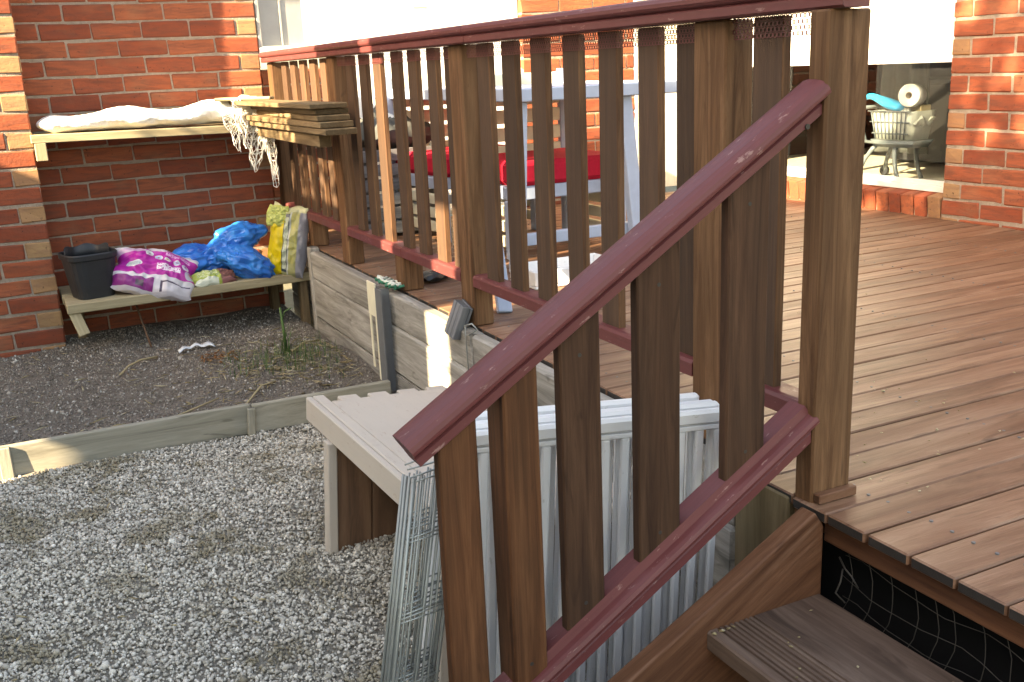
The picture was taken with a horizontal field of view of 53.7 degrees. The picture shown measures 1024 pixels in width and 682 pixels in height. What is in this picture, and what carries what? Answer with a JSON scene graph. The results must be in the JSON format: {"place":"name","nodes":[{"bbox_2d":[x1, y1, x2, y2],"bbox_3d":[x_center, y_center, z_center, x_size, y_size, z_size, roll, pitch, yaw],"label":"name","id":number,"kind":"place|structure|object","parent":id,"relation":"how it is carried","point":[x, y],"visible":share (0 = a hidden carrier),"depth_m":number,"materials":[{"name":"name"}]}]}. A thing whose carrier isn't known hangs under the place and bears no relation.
{"place":"outdoors","nodes":[
{"label":"outdoors","id":0,"kind":"place"},
{"bbox_2d":[0,304,396,445],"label":"garden bed","id":1,"kind":"object","parent":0,"point":[80,372],"visible":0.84,"depth_m":4.39,"materials":[{"name":"soil"}]},
{"bbox_2d":[119,356,157,374],"bbox_3d":[-1.715,0.108,4.612,0.042,0.022,0.286,2,16,16],"label":"twig","id":2,"kind":"object","parent":1,"relation":"on","point":[131,364],"visible":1,"depth_m":4.63,"materials":[{"name":"wood"}]},
{"bbox_2d":[135,305,151,346],"bbox_3d":[-1.806,-0.082,4.954,0.010,0.205,0.161,-14,19,-36],"label":"twig","id":3,"kind":"object","parent":1,"relation":"on","point":[143,325],"visible":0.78,"depth_m":4.95,"materials":[{"name":"brown wood"}]},
{"bbox_2d":[0,327,365,439],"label":"dry straw","id":4,"kind":"object","parent":1,"relation":"on","point":[276,367],"visible":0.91,"depth_m":4.37,"materials":[{"name":"beige plant"}]},
{"bbox_2d":[59,267,310,338],"bbox_3d":[-1.657,-0.184,5.219,1.190,0.283,0.532,-10,17,-25],"label":"wall bench","id":5,"kind":"object","parent":1,"relation":"on","point":[76,308],"depth_m":5.01,"materials":[{"name":"brown wood"}]},
{"bbox_2d":[57,242,116,299],"bbox_3d":[-2.037,-0.340,4.886,0.242,0.243,0.242,-15,20,-39],"label":"plant pot","id":6,"kind":"object","parent":5,"relation":"on","point":[89,268],"visible":1,"depth_m":4.82,"materials":[{"name":"black plastic"}]},
{"bbox_2d":[110,247,198,301],"bbox_3d":[-1.754,-0.329,4.967,0.413,0.188,0.270,9,52,-16],"label":"soil bag","id":7,"kind":"object","parent":5,"relation":"on","point":[161,273],"visible":0.99,"depth_m":4.90,"materials":[{"name":"purple plastic"}]},
{"bbox_2d":[191,268,236,286],"bbox_3d":[-1.489,-0.315,5.051,0.230,0.089,0.100,-13,42,-33],"label":"sack","id":8,"kind":"object","parent":5,"relation":"on","point":[203,278],"visible":0.99,"depth_m":5.02,"materials":[{"name":"green plastic"}]},
{"bbox_2d":[172,221,275,278],"bbox_3d":[-1.514,-0.450,5.148,0.578,0.272,0.375,-10,17,-25],"label":"blue bag","id":9,"kind":"object","parent":5,"relation":"on","point":[231,246],"visible":0.84,"depth_m":5.11,"materials":[{"name":"plastic"}]},
{"bbox_2d":[266,201,308,278],"bbox_3d":[-1.149,-0.509,5.172,0.214,0.392,0.121,7,8,5],"label":"soil bag","id":10,"kind":"object","parent":5,"relation":"on","point":[287,246],"visible":0.98,"depth_m":5.13,"materials":[{"name":"yellow plastic"}]},
{"bbox_2d":[178,341,214,352],"bbox_3d":[-1.511,0.028,4.837,0.167,0.026,0.068,-10,17,-25],"label":"rubbish","id":11,"kind":"object","parent":1,"relation":"on","point":[182,348],"visible":1,"depth_m":4.85,"materials":[{"name":"white plastic"}]},
{"bbox_2d":[178,397,218,414],"bbox_3d":[-1.253,0.269,3.929,0.013,0.016,0.297,7,18,30],"label":"twig","id":12,"kind":"object","parent":1,"relation":"on","point":[199,406],"visible":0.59,"depth_m":3.97,"materials":[{"name":"wood"}]},
{"bbox_2d":[198,349,240,362],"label":"brown leaves","id":13,"kind":"object","parent":1,"relation":"on","point":[214,356],"visible":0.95,"depth_m":4.62,"materials":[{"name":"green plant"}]},
{"bbox_2d":[246,380,275,402],"bbox_3d":[-1.016,0.204,4.072,0.021,0.041,0.228,3,16,18],"label":"twig","id":14,"kind":"object","parent":1,"relation":"on","point":[255,392],"visible":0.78,"depth_m":4.07,"materials":[{"name":"wood"}]},
{"bbox_2d":[219,327,345,386],"bbox_3d":[-1.015,0.059,4.442,0.565,0.124,0.746,-10,17,-25],"label":"grass tuft","id":15,"kind":"object","parent":1,"relation":"on","point":[285,353],"visible":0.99,"depth_m":4.47,"materials":[{"name":"plant"}]},
{"bbox_2d":[273,307,299,352],"bbox_3d":[-1.026,-0.052,4.607,0.105,0.210,0.128,6,18,29],"label":"tall weed","id":16,"kind":"object","parent":1,"relation":"on","point":[284,333],"visible":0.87,"depth_m":4.60,"materials":[{"name":"green plant"}]},
{"bbox_2d":[291,339,319,351],"bbox_3d":[-0.954,0.014,4.674,0.010,0.032,0.235,3,16,20],"label":"twig","id":17,"kind":"object","parent":1,"relation":"on","point":[305,342],"visible":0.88,"depth_m":4.68,"materials":[{"name":"wood"}]},
{"bbox_2d":[366,280,381,379],"bbox_3d":[-0.570,-0.044,4.205,0.008,0.412,0.100,-10,17,-25],"label":"marker stake","id":18,"kind":"object","parent":1,"relation":"on","point":[371,286],"visible":0.82,"depth_m":4.19,"materials":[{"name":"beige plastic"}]},
{"bbox_2d":[374,288,395,390],"bbox_3d":[-0.501,0.025,4.074,0.048,0.482,0.070,-10,17,-25],"label":"wall post","id":19,"kind":"object","parent":1,"relation":"on","point":[383,313],"depth_m":4.05,"materials":[{"name":"metal"}]},
{"bbox_2d":[0,422,610,681],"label":"gravel yard","id":20,"kind":"structure","parent":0,"point":[133,615],"depth_m":2.66,"materials":[{"name":"grey gravel"}]},
{"bbox_2d":[0,380,391,480],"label":"garden edging","id":21,"kind":"object","parent":20,"relation":"on","point":[20,458],"visible":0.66,"depth_m":3.69,"materials":[{"name":"grey wood"}]},
{"bbox_2d":[9,442,423,680],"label":"dry leaf bits","id":22,"kind":"object","parent":20,"relation":"on","point":[17,639],"visible":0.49,"depth_m":2.62,"materials":[{"name":"plant"}]},
{"bbox_2d":[380,461,440,681],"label":"wire grid panel","id":23,"kind":"object","parent":20,"relation":"on","point":[392,583],"visible":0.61,"depth_m":1.75,"materials":[{"name":"grey metal"}]},
{"bbox_2d":[384,461,441,681],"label":"wire grid panel","id":24,"kind":"object","parent":20,"relation":"on","point":[396,571],"visible":0.55,"depth_m":1.73,"materials":[{"name":"grey metal"}]},
{"bbox_2d":[387,469,442,681],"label":"wire grid panel","id":25,"kind":"object","parent":20,"relation":"on","point":[395,618],"visible":0.52,"depth_m":1.71,"materials":[{"name":"grey metal"}]},
{"bbox_2d":[391,475,444,681],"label":"wire grid panel","id":26,"kind":"object","parent":20,"relation":"on","point":[400,615],"visible":0.67,"depth_m":1.69,"materials":[{"name":"grey metal"}]},
{"bbox_2d":[419,512,439,681],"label":"white bar","id":27,"kind":"object","parent":20,"relation":"on","point":[425,620],"visible":0.14,"depth_m":1.83,"materials":[{"name":"white metal"}]},
{"bbox_2d":[306,385,630,681],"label":"bench","id":28,"kind":"object","parent":20,"relation":"on","point":[366,457],"visible":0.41,"depth_m":2.81,"materials":[{"name":"paint"}]},
{"bbox_2d":[475,392,698,681],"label":"bar panel","id":29,"kind":"object","parent":20,"relation":"on","point":[605,404],"visible":0.03,"depth_m":2.04,"materials":[{"name":"white metal"}]},
{"bbox_2d":[476,399,712,681],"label":"bar panel","id":30,"kind":"object","parent":20,"relation":"on","point":[491,606],"visible":0.02,"depth_m":2.02,"materials":[{"name":"white metal"}]},
{"bbox_2d":[476,407,718,681],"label":"bar panel","id":31,"kind":"object","parent":20,"relation":"on","point":[697,421],"visible":0.31,"depth_m":1.99,"materials":[{"name":"white metal"}]},
{"bbox_2d":[476,401,718,681],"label":"bar panel","id":32,"kind":"object","parent":20,"relation":"on","point":[627,642],"visible":0.03,"depth_m":2.06,"materials":[{"name":"white metal"}]},
{"bbox_2d":[392,79,831,681],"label":"stair balustrade","id":33,"kind":"object","parent":20,"relation":"on","point":[672,535],"visible":1,"depth_m":1.73,"materials":[{"name":"red paint"}]},
{"bbox_2d":[607,507,962,681],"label":"stairs","id":34,"kind":"structure","parent":20,"relation":"on","point":[764,597],"depth_m":1.85,"materials":[{"name":"brown wood"}]},
{"bbox_2d":[457,242,1023,677],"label":"leaf litter","id":35,"kind":"object","parent":34,"relation":"on","point":[728,628],"visible":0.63,"depth_m":2.01,"materials":[{"name":"plant"}]},
{"bbox_2d":[259,0,506,69],"label":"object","id":36,"kind":"structure","parent":0,"point":[263,65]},
{"bbox_2d":[283,186,676,312],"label":"ground","id":37,"kind":"structure","parent":0,"point":[288,294],"depth_m":6.60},
{"bbox_2d":[0,0,65,357],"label":"brick pier","id":38,"kind":"structure","parent":37,"relation":"on","point":[31,319],"depth_m":4.82,"materials":[{"name":"red brick"}]},
{"bbox_2d":[292,246,794,615],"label":"retaining wall","id":39,"kind":"structure","parent":37,"relation":"on","point":[428,351],"depth_m":3.78,"materials":[{"name":"grey wood"}]},
{"bbox_2d":[375,275,404,289],"bbox_3d":[-0.490,-0.235,4.037,0.066,0.032,0.199,-10,17,-25],"label":"rope bundle","id":40,"kind":"object","parent":39,"relation":"on","point":[388,282],"visible":1,"depth_m":4.00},
{"bbox_2d":[444,299,472,339],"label":"grey block","id":41,"kind":"structure","parent":39,"relation":"on","point":[459,315],"depth_m":3.40,"materials":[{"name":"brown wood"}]},
{"bbox_2d":[464,323,477,369],"bbox_3d":[-0.137,0.036,3.362,0.019,0.203,0.076,-14,19,-36],"label":"tie wire","id":42,"kind":"object","parent":39,"relation":"attached to","point":[472,324],"visible":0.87,"depth_m":3.35,"materials":[{"name":"grey metal"}]},
{"bbox_2d":[307,191,1023,681],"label":"deck","id":43,"kind":"structure","parent":37,"relation":"on","point":[923,519],"depth_m":2.37,"materials":[{"name":"brown wood"}]},
{"bbox_2d":[362,142,435,233],"bbox_3d":[-0.662,-0.830,5.471,0.440,0.468,0.410,-10,17,-25],"label":"slatted crate","id":44,"kind":"object","parent":43,"relation":"on","point":[396,187],"visible":0.02,"depth_m":5.26,"materials":[{"name":"brown wood"}]},
{"bbox_2d":[360,105,430,149],"bbox_3d":[-0.673,-1.125,5.386,0.537,0.265,0.400,-16,20,-41],"label":"folded cover","id":45,"kind":"object","parent":44,"relation":"on","point":[392,132],"visible":0.2,"depth_m":5.25,"materials":[{"name":"grey fabric"}]},
{"bbox_2d":[423,270,447,281],"bbox_3d":[-0.321,-0.272,4.178,0.100,0.047,0.171,8,18,34],"label":"crushed packet","id":46,"kind":"object","parent":43,"relation":"on","point":[431,276],"visible":0.56,"depth_m":4.13},
{"bbox_2d":[385,76,535,241],"bbox_3d":[-0.253,-0.985,5.305,0.610,0.818,0.575,-12,18,-31],"label":"garden armchair","id":47,"kind":"object","parent":43,"relation":"on","point":[531,213],"visible":0.11,"depth_m":5.28,"materials":[{"name":"white paint"}]},
{"bbox_2d":[494,248,512,312],"bbox_3d":[-0.062,-0.353,3.658,0.057,0.462,0.314,-5,15,-10],"label":"white prop","id":48,"kind":"object","parent":43,"relation":"on","point":[503,306],"visible":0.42,"depth_m":3.58,"materials":[{"name":"blue paint"}]},
{"bbox_2d":[373,79,676,271],"bbox_3d":[0.026,-0.889,5.044,0.911,0.753,1.720,-10,17,-25],"label":"garden table","id":49,"kind":"object","parent":43,"relation":"on","point":[631,171],"visible":0.13,"depth_m":4.35,"materials":[{"name":"white paint"}]},
{"bbox_2d":[510,253,600,289],"bbox_3d":[0.219,-0.284,4.085,0.400,0.069,0.220,-10,17,-25],"label":"storage tray","id":50,"kind":"object","parent":43,"relation":"on","point":[563,270],"visible":0.34,"depth_m":3.97,"materials":[{"name":"white plastic"}]},
{"bbox_2d":[495,68,625,259],"bbox_3d":[0.131,-0.857,4.774,0.610,0.818,0.575,-10,17,-25],"label":"garden armchair","id":51,"kind":"object","parent":43,"relation":"on","point":[594,191],"visible":0.26,"depth_m":4.75,"materials":[{"name":"white paint"}]},
{"bbox_2d":[259,0,870,532],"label":"deck balustrade","id":52,"kind":"object","parent":43,"relation":"on","point":[731,76],"visible":0.98,"depth_m":2.50,"materials":[{"name":"red paint"}]},
{"bbox_2d":[835,553,1023,681],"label":"wire netting","id":53,"kind":"object","parent":43,"relation":"hanging from","point":[853,580],"visible":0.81,"depth_m":1.81,"materials":[{"name":"grey metal"}]},
{"bbox_2d":[941,0,1023,230],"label":"brick pier","id":54,"kind":"structure","parent":37,"relation":"on","point":[984,174],"depth_m":4.80,"materials":[{"name":"brick"}]},
{"bbox_2d":[787,147,945,180],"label":"room floor","id":55,"kind":"structure","parent":0,"point":[874,163],"depth_m":6.44,"materials":[{"name":"beige tile"}]},
{"bbox_2d":[751,62,951,155],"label":"room wall","id":56,"kind":"structure","parent":55,"relation":"on","point":[797,145],"depth_m":7.63,"materials":[{"name":"white paint"}]},
{"bbox_3d":[2.343,-1.849,5.985,0.016,0.016,0.500,41,-7,-29],"label":"towel rail","id":57,"kind":"object","parent":56,"relation":"attached to","visible":0},
{"bbox_2d":[874,63,929,153],"bbox_3d":[2.361,-1.494,6.070,0.084,0.720,0.380,-10,17,-25],"label":"towel","id":58,"kind":"object","parent":57,"relation":"hanging from","point":[896,78],"visible":0.35,"depth_m":6.06,"materials":[{"name":"grey fabric"}]},
{"bbox_2d":[863,105,935,178],"bbox_3d":[2.186,-1.124,5.746,0.252,0.417,0.434,-10,17,-25],"label":"toy trolley","id":59,"kind":"object","parent":55,"relation":"on","point":[894,131],"visible":0.81,"depth_m":5.66,"materials":[{"name":"grey plastic"}]},
{"bbox_2d":[885,107,935,126],"bbox_3d":[2.204,-1.248,5.694,0.180,0.179,0.336,-10,17,-25],"label":"carrier bag","id":60,"kind":"object","parent":59,"relation":"in","point":[921,121],"visible":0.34,"depth_m":5.58,"materials":[{"name":"white plastic"}]},
{"bbox_2d":[867,93,906,110],"bbox_3d":[2.102,-1.352,5.729,0.101,0.098,0.291,-10,17,-25],"label":"scoop","id":61,"kind":"object","parent":60,"relation":"on","point":[889,103],"visible":0.81,"depth_m":5.66,"materials":[{"name":"blue plastic"}]},
{"bbox_2d":[898,84,926,106],"bbox_3d":[2.204,-1.352,5.571,0.123,0.128,0.097,12,21,43],"label":"toilet roll","id":62,"kind":"object","parent":60,"relation":"on","point":[911,95],"visible":1,"depth_m":5.54,"materials":[{"name":"white paper"}]},
{"bbox_2d":[911,104,930,111],"bbox_3d":[2.265,-1.251,5.610,0.080,0.115,0.070,-10,17,-25],"label":"card box","id":63,"kind":"object","parent":59,"relation":"in","point":[923,107],"visible":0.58,"depth_m":5.57,"materials":[{"name":"brown cardboard"}]},
{"bbox_2d":[889,76,950,162],"bbox_3d":[2.888,-1.392,6.350,0.500,0.510,1.010,-10,17,-25],"label":"cabinet","id":64,"kind":"object","parent":55,"relation":"on","point":[939,90],"visible":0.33,"depth_m":6.32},
{"bbox_3d":[0.654,-1.399,3.443,10.500,2.560,12.000,-10,17,-25],"label":"house body","id":65,"kind":"object","parent":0,"visible":0},
{"bbox_2d":[10,0,332,334],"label":"brick wall","id":66,"kind":"structure","parent":65,"relation":"attached to","point":[168,193],"depth_m":5.22,"materials":[{"name":"red brick"}]},
{"bbox_2d":[30,122,271,161],"bbox_3d":[-1.785,-1.010,5.087,1.155,0.136,0.315,-10,17,-25],"label":"wall shelf","id":67,"kind":"object","parent":66,"relation":"attached to","point":[40,140],"depth_m":4.89,"materials":[{"name":"brown wood"}]},
{"bbox_2d":[36,95,278,187],"bbox_3d":[-1.732,-0.961,5.019,1.108,0.464,0.350,-10,17,-25],"label":"shade cloth","id":68,"kind":"object","parent":67,"relation":"on","point":[199,112],"visible":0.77,"depth_m":4.99,"materials":[{"name":"white fabric"}]},
{"bbox_2d":[255,126,331,147],"bbox_3d":[-1.023,-0.946,4.646,0.053,0.051,1.150,-10,17,-25],"label":"timber offcut","id":69,"kind":"object","parent":67,"relation":"on","point":[319,141],"visible":0.68,"depth_m":4.44,"materials":[{"name":"brown wood"}]},
{"bbox_2d":[249,120,356,135],"bbox_3d":[-0.976,-0.972,4.577,0.135,0.025,1.280,-10,17,-26],"label":"timber offcut","id":70,"kind":"object","parent":69,"relation":"on","point":[333,131],"visible":0.76,"depth_m":4.18,"materials":[{"name":"brown wood"}]},
{"bbox_2d":[244,114,353,128],"bbox_3d":[-0.996,-1.003,4.593,0.142,0.024,1.240,-10,17,-26],"label":"timber offcut","id":71,"kind":"object","parent":70,"relation":"on","point":[303,123],"visible":0.64,"depth_m":4.26,"materials":[{"name":"brown wood"}]},
{"bbox_2d":[254,110,349,121],"bbox_3d":[-0.978,-1.033,4.601,0.138,0.023,1.210,-9,17,-24],"label":"timber offcut","id":72,"kind":"object","parent":71,"relation":"on","point":[329,117],"visible":0.7,"depth_m":4.18,"materials":[{"name":"brown wood"}]},
{"bbox_2d":[250,106,347,114],"bbox_3d":[-0.999,-1.062,4.618,0.141,0.023,1.210,-10,17,-25],"label":"timber offcut","id":73,"kind":"object","parent":72,"relation":"on","point":[322,111],"visible":0.64,"depth_m":4.15,"materials":[{"name":"brown wood"}]},
{"bbox_2d":[228,100,346,108],"bbox_3d":[-1.108,-1.105,4.706,0.160,0.022,1.522,-11,17,-28],"label":"timber offcut","id":74,"kind":"object","parent":73,"relation":"on","point":[295,104],"visible":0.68,"depth_m":4.32,"materials":[{"name":"brown wood"}]},
{"bbox_2d":[214,96,273,100],"bbox_3d":[-1.341,-1.215,5.072,0.282,0.016,0.090,-2,15,1],"label":"timber offcut","id":75,"kind":"object","parent":74,"relation":"on","point":[247,98],"visible":1,"depth_m":5.03,"materials":[{"name":"brown wood"}]},
{"bbox_2d":[253,0,516,213],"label":"window","id":76,"kind":"structure","parent":65,"relation":"attached to","point":[278,22],"depth_m":5.64,"materials":[{"name":"white glass"}]},
{"bbox_2d":[517,0,634,207],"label":"brick wall","id":77,"kind":"structure","parent":65,"relation":"attached to","point":[530,7],"depth_m":6.25,"materials":[{"name":"brick"}]},
{"bbox_2d":[633,0,692,186],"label":"cream door","id":78,"kind":"structure","parent":65,"relation":"attached to","point":[670,121],"depth_m":6.61,"materials":[{"name":"paint"}]},
{"bbox_2d":[740,0,956,192],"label":"sliding door","id":79,"kind":"structure","parent":65,"relation":"attached to","point":[911,31],"depth_m":5.29,"materials":[{"name":"white metal"}]},
{"bbox_2d":[786,176,942,218],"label":"brick sill","id":80,"kind":"structure","parent":65,"relation":"attached to","point":[909,201],"depth_m":5.39,"materials":[{"name":"brick"}]}
]}

